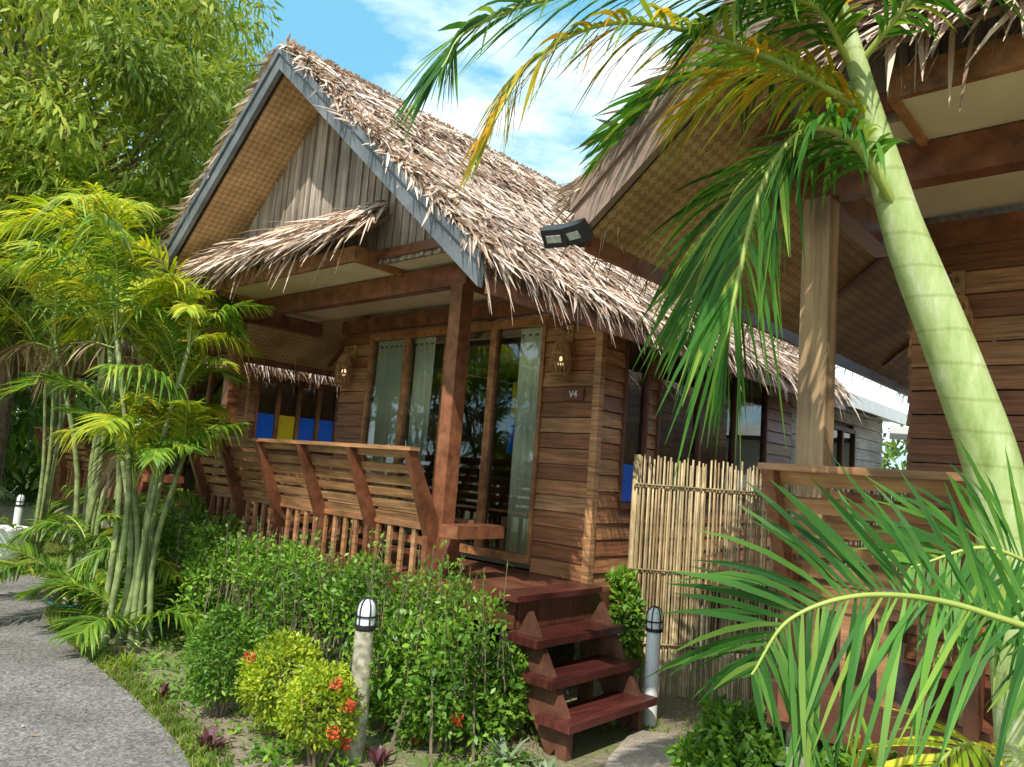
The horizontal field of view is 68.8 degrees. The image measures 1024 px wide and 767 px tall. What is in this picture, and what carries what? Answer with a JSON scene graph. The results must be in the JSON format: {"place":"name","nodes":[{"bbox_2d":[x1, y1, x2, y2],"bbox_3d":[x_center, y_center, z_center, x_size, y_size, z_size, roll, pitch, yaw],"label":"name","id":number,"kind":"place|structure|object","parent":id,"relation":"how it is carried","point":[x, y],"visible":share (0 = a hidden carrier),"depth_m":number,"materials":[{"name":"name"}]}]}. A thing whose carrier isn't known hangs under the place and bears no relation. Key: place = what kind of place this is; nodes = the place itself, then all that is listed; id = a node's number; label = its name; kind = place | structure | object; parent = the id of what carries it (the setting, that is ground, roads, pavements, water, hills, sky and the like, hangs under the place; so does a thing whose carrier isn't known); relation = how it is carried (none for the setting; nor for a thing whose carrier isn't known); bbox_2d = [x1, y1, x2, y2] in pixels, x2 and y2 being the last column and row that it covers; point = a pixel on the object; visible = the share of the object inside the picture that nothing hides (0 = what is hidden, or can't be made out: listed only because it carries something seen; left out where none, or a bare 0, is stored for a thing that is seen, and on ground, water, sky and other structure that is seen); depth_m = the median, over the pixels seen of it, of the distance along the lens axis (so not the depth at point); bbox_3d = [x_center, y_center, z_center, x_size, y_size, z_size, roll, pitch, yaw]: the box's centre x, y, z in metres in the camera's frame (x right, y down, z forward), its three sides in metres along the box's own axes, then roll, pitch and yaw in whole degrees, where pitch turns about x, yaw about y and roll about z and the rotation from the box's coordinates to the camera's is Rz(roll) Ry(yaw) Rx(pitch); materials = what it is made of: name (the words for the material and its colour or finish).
{"place":"outdoors","nodes":[
{"label":"outdoors","id":0,"kind":"place"},
{"bbox_2d":[0,543,66,571],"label":"lawn","id":1,"kind":"structure","parent":0,"point":[52,558],"depth_m":9.56,"materials":[{"name":"green plant"}]},
{"bbox_2d":[0,525,28,561],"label":"white plant pot","id":2,"kind":"object","parent":1,"relation":"on","point":[7,532],"visible":0.66,"depth_m":9.20,"materials":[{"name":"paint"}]},
{"bbox_2d":[0,207,143,557],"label":"areca palm","id":3,"kind":"object","parent":1,"relation":"on","point":[43,507],"visible":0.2,"depth_m":9.76,"materials":[{"name":"plant"}]},
{"bbox_2d":[0,141,182,562],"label":"areca palm","id":4,"kind":"object","parent":1,"relation":"on","point":[160,211],"visible":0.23,"depth_m":9.46,"materials":[{"name":"plant"}]},
{"bbox_2d":[0,570,189,766],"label":"garden path","id":5,"kind":"structure","parent":0,"point":[111,729],"depth_m":4.36,"materials":[{"name":"grey concrete"}]},
{"bbox_2d":[0,470,905,766],"bbox_3d":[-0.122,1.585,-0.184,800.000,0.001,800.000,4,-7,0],"label":"ground","id":6,"kind":"structure","parent":0,"point":[592,748],"depth_m":4.68,"materials":[{"name":"soil"}]},
{"bbox_2d":[13,494,24,524],"bbox_3d":[-6.615,1.892,9.991,0.124,0.840,0.124,4,-7,0],"label":"garden bollard light","id":7,"kind":"object","parent":6,"relation":"on","point":[19,504],"visible":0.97,"depth_m":9.98,"materials":[{"name":"white paint"}]},
{"bbox_2d":[0,310,58,500],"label":"areca palm","id":8,"kind":"object","parent":6,"relation":"on","point":[3,490],"visible":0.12,"depth_m":13.29,"materials":[{"name":"plant"}]},
{"bbox_2d":[0,22,147,381],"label":"broadleaf tree","id":9,"kind":"object","parent":6,"relation":"on","point":[15,30],"depth_m":17.79,"materials":[{"name":"green plant"}]},
{"bbox_2d":[5,512,184,620],"bbox_3d":[-3.590,1.591,6.503,1.749,1.040,1.330,4,-7,0],"label":"areca palm","id":10,"kind":"object","parent":6,"relation":"on","point":[100,546],"visible":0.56,"depth_m":6.31,"materials":[{"name":"plant"}]},
{"bbox_2d":[41,597,163,625],"bbox_3d":[-3.771,2.085,6.856,1.503,0.055,0.201,3,-7,15],"label":"garden hose","id":11,"kind":"object","parent":6,"relation":"on","point":[66,606],"visible":0.41,"depth_m":6.90,"materials":[{"name":"rubber"}]},
{"bbox_2d":[94,647,150,669],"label":"spider plant","id":12,"kind":"object","parent":6,"relation":"on","point":[125,663],"visible":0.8,"depth_m":5.23,"materials":[{"name":"green plant"}]},
{"bbox_2d":[0,182,265,610],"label":"areca palm","id":13,"kind":"object","parent":6,"relation":"on","point":[120,205],"visible":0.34,"depth_m":7.00,"materials":[{"name":"plant"}]},
{"bbox_2d":[0,212,276,657],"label":"areca palm","id":14,"kind":"object","parent":6,"relation":"on","point":[130,450],"visible":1,"depth_m":5.96,"materials":[{"name":"plant"}]},
{"bbox_2d":[0,0,284,487],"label":"broadleaf tree","id":15,"kind":"object","parent":6,"relation":"on","point":[184,98],"visible":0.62,"depth_m":9.82,"materials":[{"name":"green plant"}]},
{"bbox_2d":[60,484,228,603],"bbox_3d":[-3.753,1.596,7.448,1.764,1.208,1.642,2,-7,22],"label":"areca palm","id":16,"kind":"object","parent":6,"relation":"on","point":[185,495],"visible":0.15,"depth_m":7.36,"materials":[{"name":"plant"}]},
{"bbox_2d":[150,681,180,698],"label":"cordyline plant","id":17,"kind":"object","parent":6,"relation":"on","point":[164,690],"visible":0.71,"depth_m":4.73,"materials":[{"name":"purple plant"}]},
{"bbox_2d":[0,201,339,545],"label":"thatched bungalow","id":18,"kind":"object","parent":6,"relation":"on","point":[303,406],"visible":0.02,"depth_m":10.85,"materials":[{"name":"brown wood"}]},
{"bbox_2d":[165,367,339,498],"bbox_3d":[-3.898,0.807,11.972,2.975,2.040,2.450,-2,-9,42],"label":"door and window frames","id":19,"kind":"structure","parent":18,"relation":"in","point":[211,383],"depth_m":10.85,"materials":[{"name":"brown wood"}]},
{"bbox_2d":[188,725,235,752],"bbox_3d":[-1.581,1.889,3.965,0.245,0.129,0.204,6,-7,-13],"label":"cordyline plant","id":20,"kind":"object","parent":6,"relation":"on","point":[210,734],"visible":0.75,"depth_m":3.97,"materials":[{"name":"purple plant"}]},
{"bbox_2d":[180,541,257,628],"bbox_3d":[-2.506,1.775,6.412,0.688,0.853,0.670,4,-7,0],"label":"leafy shrub","id":21,"kind":"object","parent":6,"relation":"on","point":[215,599],"visible":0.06,"depth_m":6.26,"materials":[{"name":"green plant"}]},
{"bbox_2d":[181,599,265,717],"bbox_3d":[-1.757,1.671,4.549,0.517,0.714,0.527,4,-7,0],"label":"round shrub","id":22,"kind":"object","parent":6,"relation":"on","point":[205,637],"visible":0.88,"depth_m":4.45,"materials":[{"name":"green plant"}]},
{"bbox_2d":[228,625,324,739],"bbox_3d":[-1.305,1.712,4.256,0.553,0.635,0.544,4,-7,0],"label":"round shrub","id":23,"kind":"object","parent":6,"relation":"on","point":[254,666],"visible":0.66,"depth_m":4.15,"materials":[{"name":"green plant"}]},
{"bbox_2d":[53,602,542,766],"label":"ground cover plants","id":24,"kind":"object","parent":6,"relation":"on","point":[269,750],"visible":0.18,"depth_m":4.25,"materials":[{"name":"green plant"}]},
{"bbox_2d":[102,485,514,766],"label":"clipped hedge","id":25,"kind":"object","parent":6,"relation":"on","point":[286,590],"visible":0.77,"depth_m":4.71,"materials":[{"name":"green plant"}]},
{"bbox_2d":[269,659,366,766],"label":"round shrub","id":26,"kind":"object","parent":6,"relation":"on","point":[300,713],"visible":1,"depth_m":3.82,"materials":[{"name":"green plant"}]},
{"bbox_2d":[342,597,377,761],"bbox_3d":[-0.827,1.621,4.074,0.124,0.901,0.124,4,-7,0],"label":"garden bollard light","id":27,"kind":"object","parent":6,"relation":"on","point":[365,625],"visible":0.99,"depth_m":4.04,"materials":[{"name":"concrete"}]},
{"bbox_2d":[3,585,754,766],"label":"leaf litter","id":28,"kind":"object","parent":6,"relation":"on","point":[277,676],"visible":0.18,"depth_m":4.51,"materials":[{"name":"brown plant"}]},
{"bbox_2d":[365,745,393,766],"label":"cordyline plant","id":29,"kind":"object","parent":6,"relation":"on","point":[378,755],"visible":1,"depth_m":3.96,"materials":[{"name":"purple plant"}]},
{"bbox_2d":[348,647,411,731],"bbox_3d":[-0.755,1.833,4.479,0.491,0.532,0.495,4,-7,0],"label":"round shrub","id":30,"kind":"object","parent":6,"relation":"on","point":[378,712],"visible":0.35,"depth_m":4.38,"materials":[{"name":"green plant"}]},
{"bbox_2d":[0,533,845,766],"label":"grass","id":31,"kind":"structure","parent":6,"relation":"on","point":[53,614],"depth_m":4.83,"materials":[{"name":"green plant"}]},
{"bbox_2d":[391,639,483,752],"bbox_3d":[-0.428,1.777,4.265,0.546,0.644,0.584,4,-7,0],"label":"round shrub","id":32,"kind":"object","parent":6,"relation":"on","point":[440,733],"visible":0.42,"depth_m":4.15,"materials":[{"name":"green plant"}]},
{"bbox_2d":[0,312,908,527],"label":"background trees","id":33,"kind":"object","parent":6,"relation":"on","point":[23,456],"visible":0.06,"depth_m":16.26,"materials":[{"name":"green plant"}]},
{"bbox_2d":[464,631,534,746],"bbox_3d":[-0.084,1.821,4.448,0.498,0.664,0.436,4,-7,0],"label":"leafy shrub","id":34,"kind":"object","parent":6,"relation":"on","point":[518,713],"visible":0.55,"depth_m":4.37,"materials":[{"name":"green plant"}]},
{"bbox_2d":[465,731,542,766],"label":"agave plant","id":35,"kind":"object","parent":6,"relation":"on","point":[501,748],"visible":0.74,"depth_m":4.13,"materials":[{"name":"green plant"}]},
{"bbox_2d":[121,33,908,761],"bbox_3d":[1.111,0.235,9.414,5.825,5.167,10.162,-2,-9,42],"label":"thatched bungalow","id":36,"kind":"object","parent":6,"relation":"on","point":[499,403],"visible":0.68,"depth_m":6.28,"materials":[{"name":"brown wood"}]},
{"bbox_2d":[351,316,549,564],"bbox_3d":[-0.650,0.474,6.949,2.380,2.040,0.080,-2,-9,42],"label":"door and window frames","id":37,"kind":"structure","parent":36,"relation":"in","point":[496,328],"depth_m":6.59,"materials":[{"name":"brown wood"}]},
{"bbox_2d":[614,340,855,509],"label":"side window frames","id":38,"kind":"structure","parent":36,"relation":"in","point":[645,385],"depth_m":6.95,"materials":[{"name":"brown wood"}]},
{"bbox_2d":[520,756,557,766],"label":"agave plant","id":39,"kind":"object","parent":6,"relation":"on","point":[544,764],"visible":1,"depth_m":4.00,"materials":[{"name":"green plant"}]},
{"bbox_2d":[604,562,648,676],"bbox_3d":[0.813,1.806,5.390,0.423,1.029,0.354,0,-8,33],"label":"leafy shrub","id":40,"kind":"object","parent":6,"relation":"on","point":[623,583],"visible":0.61,"depth_m":5.33,"materials":[{"name":"green plant"}]},
{"bbox_2d":[604,730,685,766],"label":"stepping slab","id":41,"kind":"structure","parent":6,"relation":"on","point":[640,748],"depth_m":4.41,"materials":[{"name":"grey concrete"}]},
{"bbox_2d":[643,606,663,726],"bbox_3d":[0.937,1.905,5.003,0.124,0.820,0.124,4,-7,0],"label":"garden bollard light","id":42,"kind":"object","parent":6,"relation":"on","point":[654,626],"visible":0.94,"depth_m":4.97,"materials":[{"name":"white paint"}]},
{"bbox_2d":[381,0,1023,766],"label":"foreground palm","id":43,"kind":"object","parent":6,"relation":"on","point":[975,416],"visible":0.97,"depth_m":2.28,"materials":[{"name":"green plant"}]},
{"bbox_2d":[662,689,786,766],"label":"leafy shrub","id":44,"kind":"object","parent":6,"relation":"on","point":[724,741],"visible":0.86,"depth_m":3.22,"materials":[{"name":"green plant"}]},
{"bbox_2d":[625,454,908,702],"bbox_3d":[2.163,1.544,5.812,2.530,1.808,0.118,4,-7,0],"label":"bamboo fence","id":45,"kind":"object","parent":6,"relation":"on","point":[697,551],"visible":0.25,"depth_m":5.79,"materials":[{"name":"beige wood"}]},
{"bbox_2d":[531,0,1023,766],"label":"thatched bungalow","id":46,"kind":"object","parent":6,"relation":"on","point":[953,102],"visible":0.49,"depth_m":3.28,"materials":[{"name":"brown wood"}]},
{"bbox_2d":[540,218,593,248],"bbox_3d":[0.267,-0.665,3.359,0.253,0.110,0.204,-2,-9,42],"label":"twin floodlight","id":47,"kind":"object","parent":46,"relation":"attached to","point":[579,233],"visible":0.99,"depth_m":3.31,"materials":[{"name":"black metal"}]},
{"bbox_2d":[643,436,1023,766],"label":"areca palm","id":48,"kind":"object","parent":6,"relation":"on","point":[801,688],"visible":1,"depth_m":1.56,"materials":[{"name":"green plant"}]},
{"bbox_2d":[817,732,941,766],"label":"leafy shrub","id":49,"kind":"object","parent":6,"relation":"on","point":[843,761],"visible":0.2,"depth_m":2.87,"materials":[{"name":"green plant"}]},
{"bbox_2d":[889,427,908,439],"bbox_3d":[9.654,2.331,11.725,5.620,2.750,4.930,-2,-9,42],"label":"white annex","id":50,"kind":"object","parent":6,"relation":"on","point":[898,433],"visible":0.09,"depth_m":11.85,"materials":[{"name":"paint"}]},
{"bbox_2d":[0,0,908,498],"label":"sky","id":51,"kind":"structure","parent":0,"point":[382,42],"materials":[{"name":"blue"}]}
]}

